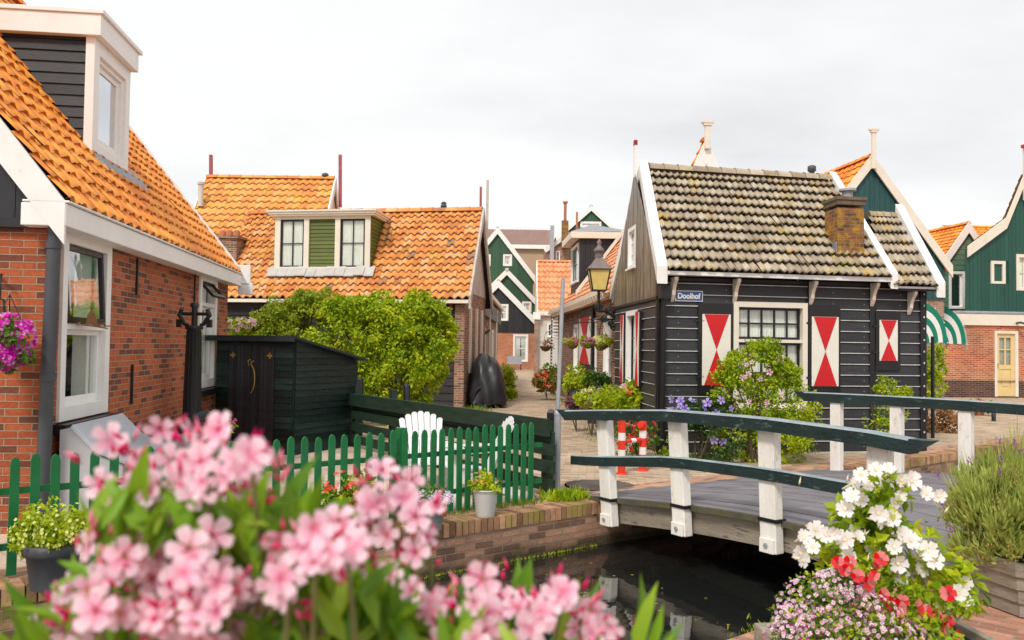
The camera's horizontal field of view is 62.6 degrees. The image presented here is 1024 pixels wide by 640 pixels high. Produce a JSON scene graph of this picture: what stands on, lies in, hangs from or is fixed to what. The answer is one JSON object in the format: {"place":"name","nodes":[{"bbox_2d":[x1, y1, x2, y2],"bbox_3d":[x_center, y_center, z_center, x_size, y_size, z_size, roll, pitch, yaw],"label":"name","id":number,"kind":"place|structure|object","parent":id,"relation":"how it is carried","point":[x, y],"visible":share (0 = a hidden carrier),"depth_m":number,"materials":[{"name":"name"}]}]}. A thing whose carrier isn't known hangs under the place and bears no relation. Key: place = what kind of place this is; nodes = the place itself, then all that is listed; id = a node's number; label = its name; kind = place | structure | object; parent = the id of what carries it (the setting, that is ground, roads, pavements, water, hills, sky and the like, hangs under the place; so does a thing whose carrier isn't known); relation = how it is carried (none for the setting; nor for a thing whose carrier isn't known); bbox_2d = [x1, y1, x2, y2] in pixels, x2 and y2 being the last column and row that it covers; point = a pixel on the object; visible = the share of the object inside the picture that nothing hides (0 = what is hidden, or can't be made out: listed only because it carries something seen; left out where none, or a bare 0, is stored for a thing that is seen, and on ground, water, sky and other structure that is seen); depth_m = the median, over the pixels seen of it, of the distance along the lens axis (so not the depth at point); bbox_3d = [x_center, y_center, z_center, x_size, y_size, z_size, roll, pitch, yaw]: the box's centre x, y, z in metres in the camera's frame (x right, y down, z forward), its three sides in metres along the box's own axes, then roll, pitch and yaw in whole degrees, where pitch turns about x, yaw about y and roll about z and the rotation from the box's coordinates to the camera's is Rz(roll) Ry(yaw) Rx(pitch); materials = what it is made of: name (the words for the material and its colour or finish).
{"place":"outdoors","nodes":[
{"label":"outdoors","id":0,"kind":"place"},
{"bbox_2d":[194,155,341,235],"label":"house","id":1,"kind":"structure","parent":0,"point":[226,202],"depth_m":28.06,"materials":[{"name":"tile"}]},
{"bbox_2d":[0,447,539,569],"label":"path","id":2,"kind":"structure","parent":0,"point":[22,563],"depth_m":10.26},
{"bbox_2d":[59,413,165,528],"bbox_3d":[-3.670,1.379,7.819,0.550,0.926,1.260,1,-2,-7],"label":"storage cabinet","id":3,"kind":"object","parent":2,"relation":"on","point":[78,438],"visible":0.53,"depth_m":7.23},
{"bbox_2d":[162,432,213,482],"bbox_3d":[-4.026,1.656,10.217,0.420,0.510,1.700,1,-2,-7],"label":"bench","id":4,"kind":"object","parent":2,"relation":"on","point":[187,444],"visible":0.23,"depth_m":9.70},
{"bbox_2d":[176,302,212,448],"bbox_3d":[-3.919,0.848,10.577,0.642,2.150,0.380,1,-2,0],"label":"water pump","id":5,"kind":"object","parent":2,"relation":"on","point":[192,399],"visible":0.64,"depth_m":10.52,"materials":[{"name":"metal"}]},
{"bbox_2d":[207,335,366,454],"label":"garden shed","id":6,"kind":"structure","parent":2,"relation":"on","point":[282,389],"depth_m":12.73,"materials":[{"name":"black wood"}]},
{"bbox_2d":[228,346,251,441],"bbox_3d":[-4.161,1.165,12.829,0.449,1.530,0.028,0,-2,27],"label":"door","id":7,"kind":"structure","parent":6,"relation":"in","point":[239,380],"depth_m":12.82,"materials":[{"name":"black wood"}]},
{"bbox_2d":[250,346,274,447],"bbox_3d":[-3.746,1.164,12.619,0.449,1.530,0.028,0,-2,27],"label":"door","id":8,"kind":"structure","parent":6,"relation":"in","point":[262,396],"depth_m":12.61,"materials":[{"name":"black wood"}]},
{"bbox_2d":[399,411,464,480],"bbox_3d":[-1.018,1.510,9.753,0.791,0.858,0.851,1,-2,-14],"label":"garden chair","id":9,"kind":"object","parent":2,"relation":"on","point":[426,421],"visible":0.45,"depth_m":10.01,"materials":[{"name":"white paint"}]},
{"bbox_2d":[445,416,519,497],"bbox_3d":[-0.348,1.510,9.468,0.852,0.858,0.791,1,-2,-13],"label":"garden chair","id":10,"kind":"object","parent":2,"relation":"on","point":[509,420],"visible":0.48,"depth_m":9.41,"materials":[{"name":"white paint"}]},
{"bbox_2d":[0,410,683,639],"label":"oleander","id":11,"kind":"object","parent":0,"point":[251,539],"visible":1,"depth_m":0.90,"materials":[{"name":"pink plant"}]},
{"bbox_2d":[487,227,535,294],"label":"green house","id":12,"kind":"structure","parent":0,"point":[503,254],"depth_m":67.12,"materials":[{"name":"white paint"}]},
{"bbox_2d":[503,254,511,265],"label":"window","id":13,"kind":"structure","parent":12,"relation":"in","point":[507,258],"depth_m":67.14,"materials":[{"name":"white paint"}]},
{"bbox_2d":[0,369,1023,589],"bbox_3d":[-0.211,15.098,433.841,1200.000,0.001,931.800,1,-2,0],"label":"ground","id":14,"kind":"structure","parent":0,"point":[530,401],"depth_m":15.89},
{"bbox_2d":[0,0,252,533],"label":"brick house","id":15,"kind":"structure","parent":14,"relation":"on","point":[115,256],"depth_m":8.92,"materials":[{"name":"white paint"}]},
{"bbox_2d":[0,294,37,375],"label":"hanging basket","id":16,"kind":"object","parent":15,"relation":"hanging from","point":[16,351],"visible":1,"depth_m":6.75,"materials":[{"name":"metal"}]},
{"bbox_2d":[56,232,112,422],"bbox_3d":[-4.130,0.071,7.956,0.524,1.681,1.189,1,-2,-7],"label":"window","id":17,"kind":"structure","parent":15,"relation":"in","point":[86,264],"depth_m":8.19,"materials":[{"name":"white paint"}]},
{"bbox_2d":[198,276,225,387],"bbox_3d":[-4.686,0.178,12.694,0.540,1.671,1.067,1,-2,-7],"label":"window","id":18,"kind":"structure","parent":15,"relation":"in","point":[209,293],"depth_m":12.96,"materials":[{"name":"white paint"}]},
{"bbox_2d":[227,285,340,342],"bbox_3d":[-4.784,0.688,17.538,2.751,2.902,1.438,1,-2,0],"label":"rose bush","id":19,"kind":"object","parent":14,"relation":"on","point":[301,305],"visible":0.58,"depth_m":17.26,"materials":[{"name":"green plant"}]},
{"bbox_2d":[217,180,492,406],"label":"cottage","id":20,"kind":"structure","parent":14,"relation":"on","point":[440,252],"depth_m":23.11,"materials":[{"name":"tile"}]},
{"bbox_2d":[468,307,482,372],"bbox_3d":[-1.018,0.578,23.939,0.050,1.800,2.320,1,-2,6],"label":"window frame","id":21,"kind":"structure","parent":20,"relation":"in","point":[470,310],"depth_m":23.87,"materials":[{"name":"beige paint"}]},
{"bbox_2d":[357,377,363,435],"bbox_3d":[-2.735,1.557,15.158,0.110,1.050,0.110,1,-2,0],"label":"bollard","id":22,"kind":"object","parent":14,"relation":"on","point":[360,381],"visible":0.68,"depth_m":15.12,"materials":[{"name":"black paint"}]},
{"bbox_2d":[297,287,461,426],"bbox_3d":[-2.811,0.736,17.152,3.620,2.901,1.867,1,-2,0],"label":"leafy bush","id":23,"kind":"object","parent":14,"relation":"on","point":[422,320],"visible":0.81,"depth_m":16.80,"materials":[{"name":"green plant"}]},
{"bbox_2d":[403,384,409,446],"bbox_3d":[-1.627,1.505,12.959,0.110,1.050,0.110,1,-2,0],"label":"bollard","id":24,"kind":"object","parent":14,"relation":"on","point":[406,391],"visible":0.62,"depth_m":12.93,"materials":[{"name":"black paint"}]},
{"bbox_2d":[348,385,555,492],"bbox_3d":[-1.046,1.498,11.365,0.180,0.980,5.356,2,-2,-35],"label":"plank fence","id":25,"kind":"object","parent":14,"relation":"on","point":[391,410],"visible":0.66,"depth_m":10.83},
{"bbox_2d":[460,403,501,410],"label":"moss","id":26,"kind":"object","parent":14,"relation":"on","point":[470,406],"visible":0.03,"depth_m":21.69,"materials":[{"name":"green plant"}]},
{"bbox_2d":[468,353,507,407],"bbox_3d":[-0.660,1.646,23.160,1.094,1.452,2.220,1,-2,0],"label":"covered motorbike","id":27,"kind":"object","parent":14,"relation":"on","point":[487,387],"visible":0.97,"depth_m":22.29,"materials":[{"name":"black plastic"}]},
{"bbox_2d":[485,294,503,359],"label":"terrace house","id":28,"kind":"structure","parent":14,"relation":"on","point":[493,322],"depth_m":34.27,"materials":[{"name":"brick"}]},
{"bbox_2d":[501,362,517,389],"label":"flowering plant","id":29,"kind":"object","parent":14,"relation":"on","point":[509,376],"visible":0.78,"depth_m":27.84,"materials":[{"name":"green plant"}]},
{"bbox_2d":[0,435,1023,638],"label":"quay wall","id":30,"kind":"structure","parent":14,"relation":"on","point":[508,534],"depth_m":8.37,"materials":[{"name":"brick"}]},
{"bbox_2d":[6,495,89,592],"bbox_3d":[-3.067,1.470,5.620,0.538,0.625,0.554,2,-2,-33],"label":"potted plant","id":31,"kind":"object","parent":30,"relation":"on","point":[46,546],"visible":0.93,"depth_m":5.50,"materials":[{"name":"green plant"}]},
{"bbox_2d":[0,422,541,575],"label":"picket fence","id":32,"kind":"object","parent":30,"relation":"on","point":[399,455],"visible":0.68,"depth_m":7.76,"materials":[{"name":"green paint"}]},
{"bbox_2d":[321,468,376,527],"bbox_3d":[-1.432,1.583,7.408,0.570,0.555,0.559,1,-2,0],"label":"potted plant","id":33,"kind":"object","parent":30,"relation":"on","point":[351,492],"visible":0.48,"depth_m":7.31,"materials":[{"name":"green plant"}]},
{"bbox_2d":[418,480,453,530],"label":"potted plant","id":34,"kind":"object","parent":30,"relation":"on","point":[437,520],"visible":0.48,"depth_m":7.49,"materials":[{"name":"green plant"}]},
{"bbox_2d":[363,496,547,526],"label":"weeds","id":35,"kind":"object","parent":30,"relation":"on","point":[462,511],"visible":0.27,"depth_m":8.51,"materials":[{"name":"green plant"}]},
{"bbox_2d":[467,468,501,517],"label":"potted plant","id":36,"kind":"object","parent":30,"relation":"on","point":[486,491],"visible":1,"depth_m":8.04,"materials":[{"name":"white plant"}]},
{"bbox_2d":[533,485,591,501],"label":"weeds","id":37,"kind":"object","parent":30,"relation":"on","point":[565,495],"visible":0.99,"depth_m":8.97,"materials":[{"name":"green plant"}]},
{"bbox_2d":[556,391,1023,584],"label":"footbridge","id":38,"kind":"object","parent":30,"relation":"on","point":[767,504],"visible":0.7,"depth_m":7.85,"materials":[{"name":"grey wood"}]},
{"bbox_2d":[506,385,518,400],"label":"flowering plant","id":39,"kind":"object","parent":14,"relation":"on","point":[511,393],"visible":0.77,"depth_m":25.36,"materials":[{"name":"green plant"}]},
{"bbox_2d":[492,279,533,368],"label":"dark house","id":40,"kind":"structure","parent":14,"relation":"on","point":[516,332],"depth_m":60.98,"materials":[{"name":"wood"}]},
{"bbox_2d":[501,304,507,320],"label":"window","id":41,"kind":"structure","parent":40,"relation":"in","point":[504,317],"depth_m":61.01,"materials":[{"name":"white paint"}]},
{"bbox_2d":[513,334,527,361],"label":"window","id":42,"kind":"structure","parent":40,"relation":"in","point":[520,341],"depth_m":61.03,"materials":[{"name":"white paint"}]},
{"bbox_2d":[507,356,521,369],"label":"sign board","id":43,"kind":"object","parent":14,"relation":"on","point":[514,359],"visible":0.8,"depth_m":58.89,"materials":[{"name":"white paint"}]},
{"bbox_2d":[531,369,562,398],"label":"flowering plant","id":44,"kind":"object","parent":14,"relation":"on","point":[546,383],"visible":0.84,"depth_m":25.76,"materials":[{"name":"red plant"}]},
{"bbox_2d":[539,362,556,376],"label":"flowering plant","id":45,"kind":"object","parent":14,"relation":"on","point":[554,368],"visible":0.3,"depth_m":28.86,"materials":[{"name":"green plant"}]},
{"bbox_2d":[550,316,557,392],"bbox_3d":[1.595,1.228,30.007,0.440,2.750,0.060,1,-2,0],"label":"slatted screen","id":46,"kind":"object","parent":14,"relation":"on","point":[552,332],"visible":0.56,"depth_m":30.00,"materials":[{"name":"white paint"}]},
{"bbox_2d":[540,333,553,351],"bbox_3d":[1.390,0.765,29.959,0.824,0.729,0.542,1,-2,0],"label":"hanging basket","id":47,"kind":"object","parent":46,"relation":"hanging from","point":[545,348],"visible":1,"depth_m":29.87,"materials":[{"name":"metal"}]},
{"bbox_2d":[553,278,564,489],"bbox_3d":[0.528,0.737,9.678,0.139,2.441,0.139,1,-2,0],"label":"steel pole","id":48,"kind":"object","parent":14,"relation":"on","point":[557,431],"visible":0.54,"depth_m":9.65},
{"bbox_2d":[543,201,577,259],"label":"brick block","id":49,"kind":"structure","parent":14,"relation":"on","point":[553,250],"depth_m":53.82,"materials":[{"name":"white paint"}]},
{"bbox_2d":[562,362,586,409],"bbox_3d":[1.498,1.613,19.442,0.717,1.322,0.643,1,-2,0],"label":"planted tub","id":50,"kind":"object","parent":14,"relation":"on","point":[570,379],"visible":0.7,"depth_m":19.37,"materials":[{"name":"green plant"}]},
{"bbox_2d":[561,391,587,430],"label":"flowering plant","id":51,"kind":"object","parent":14,"relation":"on","point":[569,401],"visible":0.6,"depth_m":16.31,"materials":[{"name":"purple plant"}]},
{"bbox_2d":[548,224,623,424],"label":"alley house","id":52,"kind":"structure","parent":14,"relation":"on","point":[580,301],"depth_m":25.39,"materials":[{"name":"brick"}]},
{"bbox_2d":[573,324,577,373],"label":"window","id":53,"kind":"structure","parent":52,"relation":"in","point":[575,351],"depth_m":24.79,"materials":[{"name":"white paint"}]},
{"bbox_2d":[563,322,597,348],"bbox_3d":[1.588,0.362,19.947,0.818,0.666,0.446,0,-2,21],"label":"hanging basket","id":54,"kind":"object","parent":52,"relation":"attached to","point":[571,342],"visible":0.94,"depth_m":19.91,"materials":[{"name":"metal"}]},
{"bbox_2d":[594,320,596,370],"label":"window","id":55,"kind":"structure","parent":52,"relation":"in","point":[595,324],"depth_m":20.50,"materials":[{"name":"white paint"}]},
{"bbox_2d":[579,319,614,348],"bbox_3d":[1.784,0.285,17.581,0.805,0.642,0.402,1,-2,0],"label":"hanging basket","id":56,"kind":"object","parent":52,"relation":"attached to","point":[588,342],"visible":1,"depth_m":17.52,"materials":[{"name":"metal"}]},
{"bbox_2d":[593,320,613,350],"bbox_3d":[2.090,0.320,17.991,0.840,0.689,0.508,1,-2,0],"label":"hanging basket","id":57,"kind":"object","parent":52,"relation":"attached to","point":[600,345],"visible":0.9,"depth_m":17.88,"materials":[{"name":"metal"}]},
{"bbox_2d":[603,315,611,376],"bbox_3d":[2.146,0.655,18.788,0.170,1.485,0.960,1,-2,-3],"label":"window","id":58,"kind":"structure","parent":52,"relation":"in","point":[607,352],"depth_m":19.14,"materials":[{"name":"white paint"}]},
{"bbox_2d":[572,385,602,435],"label":"flowering plant","id":59,"kind":"object","parent":14,"relation":"on","point":[583,398],"visible":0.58,"depth_m":15.46,"materials":[{"name":"green plant"}]},
{"bbox_2d":[580,369,605,423],"bbox_3d":[1.785,1.656,18.260,0.638,1.171,0.488,1,-2,0],"label":"planted tub","id":60,"kind":"object","parent":14,"relation":"on","point":[587,381],"visible":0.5,"depth_m":18.16,"materials":[{"name":"green plant"}]},
{"bbox_2d":[543,392,651,455],"bbox_3d":[1.833,2.356,23.342,1.593,0.090,21.759,1,-2,0],"label":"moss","id":61,"kind":"object","parent":14,"relation":"on","point":[590,428],"visible":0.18,"depth_m":16.51,"materials":[{"name":"green plant"}]},
{"bbox_2d":[564,479,633,490],"bbox_3d":[1.044,1.965,10.034,0.840,0.008,0.840,1,-2,0],"label":"manhole cover","id":62,"kind":"object","parent":14,"relation":"on","point":[592,485],"visible":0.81,"depth_m":10.02,"materials":[{"name":"metal"}]},
{"bbox_2d":[592,367,611,426],"bbox_3d":[1.855,1.590,17.368,0.442,1.249,0.400,0,-2,16],"label":"planted tub","id":63,"kind":"object","parent":14,"relation":"on","point":[602,378],"visible":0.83,"depth_m":17.31,"materials":[{"name":"green plant"}]},
{"bbox_2d":[591,382,620,437],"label":"flowering plant","id":64,"kind":"object","parent":14,"relation":"on","point":[603,400],"visible":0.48,"depth_m":15.14,"materials":[{"name":"green plant"}]},
{"bbox_2d":[612,378,642,433],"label":"flowering plant","id":65,"kind":"object","parent":14,"relation":"on","point":[628,396],"visible":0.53,"depth_m":14.51,"materials":[{"name":"green plant"}]},
{"bbox_2d":[616,421,647,474],"bbox_3d":[1.597,1.639,11.169,0.160,0.760,0.622,-1,-3,45],"label":"barrier","id":66,"kind":"object","parent":14,"relation":"on","point":[623,441],"visible":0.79,"depth_m":11.08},
{"bbox_2d":[614,403,662,455],"bbox_3d":[1.910,1.655,12.681,0.728,0.801,0.518,0,-2,26],"label":"flowering plant","id":67,"kind":"object","parent":14,"relation":"on","point":[635,447],"visible":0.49,"depth_m":12.65,"materials":[{"name":"green plant"}]},
{"bbox_2d":[588,464,803,491],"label":"kerb","id":68,"kind":"structure","parent":14,"relation":"on","point":[701,477],"depth_m":10.77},
{"bbox_2d":[691,120,718,167],"bbox_3d":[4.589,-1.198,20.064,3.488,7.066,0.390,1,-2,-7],"label":"hidden gable house","id":69,"kind":"structure","parent":14,"relation":"on","point":[704,156],"depth_m":20.06,"materials":[{"name":"white paint"}]},
{"bbox_2d":[667,389,745,462],"bbox_3d":[2.789,1.541,12.226,1.133,1.101,0.836,1,-2,0],"label":"lilac hibiscus","id":70,"kind":"object","parent":14,"relation":"on","point":[702,405],"visible":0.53,"depth_m":12.13,"materials":[{"name":"green plant"}]},
{"bbox_2d":[728,427,740,461],"bbox_3d":[3.274,1.771,12.395,0.160,0.620,0.100,1,-2,0],"label":"wooden post","id":71,"kind":"object","parent":14,"relation":"on","point":[739,459],"visible":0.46,"depth_m":12.35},
{"bbox_2d":[650,448,819,458],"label":"weeds","id":72,"kind":"object","parent":14,"relation":"on","point":[711,454],"visible":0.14,"depth_m":13.04,"materials":[{"name":"green plant"}]},
{"bbox_2d":[706,335,824,463],"bbox_3d":[3.726,1.162,12.322,1.821,1.889,1.000,1,-2,0],"label":"hibiscus bush","id":73,"kind":"object","parent":14,"relation":"on","point":[780,374],"visible":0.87,"depth_m":12.20,"materials":[{"name":"green plant"}]},
{"bbox_2d":[610,140,944,453],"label":"wooden house","id":74,"kind":"structure","parent":14,"relation":"on","point":[744,250],"depth_m":13.80,"materials":[{"name":"black paint"}]},
{"bbox_2d":[586,239,614,330],"bbox_3d":[1.922,-0.483,17.124,0.829,2.352,0.509,1,-2,0],"label":"street lamp","id":75,"kind":"object","parent":74,"relation":"attached to","point":[599,269],"visible":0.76,"depth_m":16.99,"materials":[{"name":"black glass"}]},
{"bbox_2d":[625,224,635,270],"bbox_3d":[2.193,-1.301,15.282,0.137,0.776,0.736,1,-2,-3],"label":"window","id":76,"kind":"structure","parent":74,"relation":"in","point":[631,262],"depth_m":15.46,"materials":[{"name":"white paint"}]},
{"bbox_2d":[625,310,637,380],"bbox_3d":[2.186,0.534,15.191,0.188,1.405,0.954,1,-2,-3],"label":"window","id":77,"kind":"structure","parent":74,"relation":"in","point":[630,315],"depth_m":15.54,"materials":[{"name":"white paint"}]},
{"bbox_2d":[675,290,702,301],"bbox_3d":[2.786,-0.377,13.248,0.457,0.169,0.016,1,-2,-10],"label":"street sign","id":78,"kind":"object","parent":74,"relation":"attached to","point":[693,296],"visible":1,"depth_m":13.24,"materials":[{"name":"blue metal"}]},
{"bbox_2d":[732,301,807,409],"bbox_3d":[4.109,0.581,13.646,1.330,1.721,0.450,1,-2,-10],"label":"window","id":79,"kind":"structure","parent":74,"relation":"in","point":[786,322],"depth_m":13.58,"materials":[{"name":"beige paint"}]},
{"bbox_2d":[927,304,947,349],"bbox_3d":[11.291,0.176,22.529,0.647,1.230,1.200,0,-2,26],"label":"awning","id":80,"kind":"object","parent":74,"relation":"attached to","point":[936,328],"visible":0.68,"depth_m":21.98,"materials":[{"name":"green fabric"}]},
{"bbox_2d":[944,307,967,349],"bbox_3d":[13.507,0.270,25.686,0.687,1.300,1.500,0,-2,30],"label":"awning","id":81,"kind":"object","parent":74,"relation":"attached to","point":[955,329],"visible":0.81,"depth_m":25.05,"materials":[{"name":"green fabric"}]},
{"bbox_2d":[861,375,914,432],"bbox_3d":[5.769,1.484,12.955,0.625,1.304,0.628,2,-2,-26],"label":"bush","id":82,"kind":"object","parent":14,"relation":"on","point":[881,389],"visible":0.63,"depth_m":12.91,"materials":[{"name":"green plant"}]},
{"bbox_2d":[931,336,934,437],"bbox_3d":[8.079,1.290,16.171,0.065,1.950,0.065,0,-2,22],"label":"iron post","id":83,"kind":"object","parent":14,"relation":"on","point":[932,384],"visible":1,"depth_m":16.15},
{"bbox_2d":[927,342,949,428],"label":"yellow shrub","id":84,"kind":"object","parent":14,"relation":"on","point":[939,376],"visible":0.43,"depth_m":17.57,"materials":[{"name":"green plant"}]},
{"bbox_2d":[927,409,957,433],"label":"dry shrub","id":85,"kind":"object","parent":14,"relation":"on","point":[951,419],"visible":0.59,"depth_m":17.23,"materials":[{"name":"brown plant"}]},
{"bbox_2d":[928,221,978,310],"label":"green house","id":86,"kind":"structure","parent":14,"relation":"on","point":[953,241],"depth_m":35.04,"materials":[{"name":"tile"}]},
{"bbox_2d":[949,271,964,308],"bbox_3d":[18.463,-1.242,35.033,0.711,1.562,0.173,1,-2,-7],"label":"window","id":87,"kind":"structure","parent":86,"relation":"in","point":[957,283],"depth_m":35.04,"materials":[{"name":"white paint"}]},
{"bbox_2d":[492,268,534,314],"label":"green house","id":88,"kind":"structure","parent":0,"point":[515,287],"depth_m":63.04,"materials":[{"name":"white paint"}]},
{"bbox_2d":[487,229,549,296],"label":"block","id":89,"kind":"structure","parent":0,"point":[529,246],"depth_m":85.26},
{"bbox_2d":[23,0,1023,239],"label":"sky","id":90,"kind":"structure","parent":0,"point":[423,103],"materials":[{"name":"white"}]},
{"bbox_2d":[533,260,570,375],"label":"white house","id":91,"kind":"structure","parent":0,"point":[550,274],"depth_m":46.47,"materials":[{"name":"tile"}]},
{"bbox_2d":[554,205,614,259],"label":"green house","id":92,"kind":"structure","parent":0,"point":[591,215],"depth_m":57.18,"materials":[{"name":"white paint"}]},
{"bbox_2d":[421,533,837,639],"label":"water","id":93,"kind":"structure","parent":0,"point":[705,584],"depth_m":7.67,"materials":[{"name":"black liquid"}]},
{"bbox_2d":[422,544,597,578],"bbox_3d":[-1.267,2.284,7.177,5.535,0.044,0.104,2,-2,-38],"label":"algae","id":94,"kind":"object","parent":93,"relation":"on","point":[484,566],"visible":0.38,"depth_m":8.17,"materials":[{"name":"green plant"}]},
{"bbox_2d":[797,128,952,409],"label":"teal house","id":95,"kind":"structure","parent":0,"point":[871,180],"depth_m":24.13,"materials":[{"name":"tile"}]},
{"bbox_2d":[728,585,1023,639],"bbox_3d":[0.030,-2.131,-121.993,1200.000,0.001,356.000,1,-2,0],"label":"pavement","id":96,"kind":"structure","parent":0,"point":[997,623],"depth_m":5.14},
{"bbox_2d":[754,619,996,639],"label":"flower trough","id":97,"kind":"object","parent":96,"relation":"on","point":[969,632],"visible":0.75,"depth_m":3.93,"materials":[{"name":"brown wood"}]},
{"bbox_2d":[762,565,930,639],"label":"pink mound","id":98,"kind":"object","parent":97,"relation":"on","point":[844,597],"visible":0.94,"depth_m":3.46,"materials":[{"name":"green plant"}]},
{"bbox_2d":[792,461,991,639],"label":"mandevilla","id":99,"kind":"object","parent":97,"relation":"on","point":[865,535],"visible":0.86,"depth_m":3.73,"materials":[{"name":"white plant"}]},
{"bbox_2d":[813,551,976,639],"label":"red petunias","id":100,"kind":"object","parent":97,"relation":"on","point":[936,618],"visible":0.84,"depth_m":3.53,"materials":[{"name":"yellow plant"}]},
{"bbox_2d":[961,534,1023,616],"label":"wooden tub","id":101,"kind":"object","parent":96,"relation":"on","point":[1005,586],"visible":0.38,"depth_m":5.34,"materials":[{"name":"brown wood"}]},
{"bbox_2d":[925,419,1023,569],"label":"lavender","id":102,"kind":"object","parent":101,"relation":"on","point":[988,499],"visible":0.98,"depth_m":5.46,"materials":[{"name":"plant"}]},
{"bbox_2d":[941,225,991,235],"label":"orange roof house","id":103,"kind":"structure","parent":0,"point":[980,230],"depth_m":43.52,"materials":[{"name":"tile"}]},
{"bbox_2d":[944,144,1023,397],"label":"green house","id":104,"kind":"structure","parent":0,"point":[989,363],"depth_m":31.29,"materials":[{"name":"beige paint"}]},
{"bbox_2d":[990,261,1005,283],"bbox_3d":[18.573,-1.820,32.232,0.592,0.872,0.140,1,-2,-7],"label":"window","id":105,"kind":"structure","parent":104,"relation":"in","point":[992,263],"depth_m":32.17,"materials":[{"name":"beige paint"}]},
{"bbox_2d":[994,331,1018,396],"bbox_3d":[18.299,1.621,31.236,0.955,2.428,0.259,1,-2,0],"label":"door","id":106,"kind":"structure","parent":104,"relation":"in","point":[1005,342],"depth_m":31.23,"materials":[{"name":"yellow paint"}]},
{"bbox_2d":[1016,254,1023,290],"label":"window","id":107,"kind":"structure","parent":104,"relation":"in","point":[1019,257],"depth_m":32.30,"materials":[{"name":"beige paint"}]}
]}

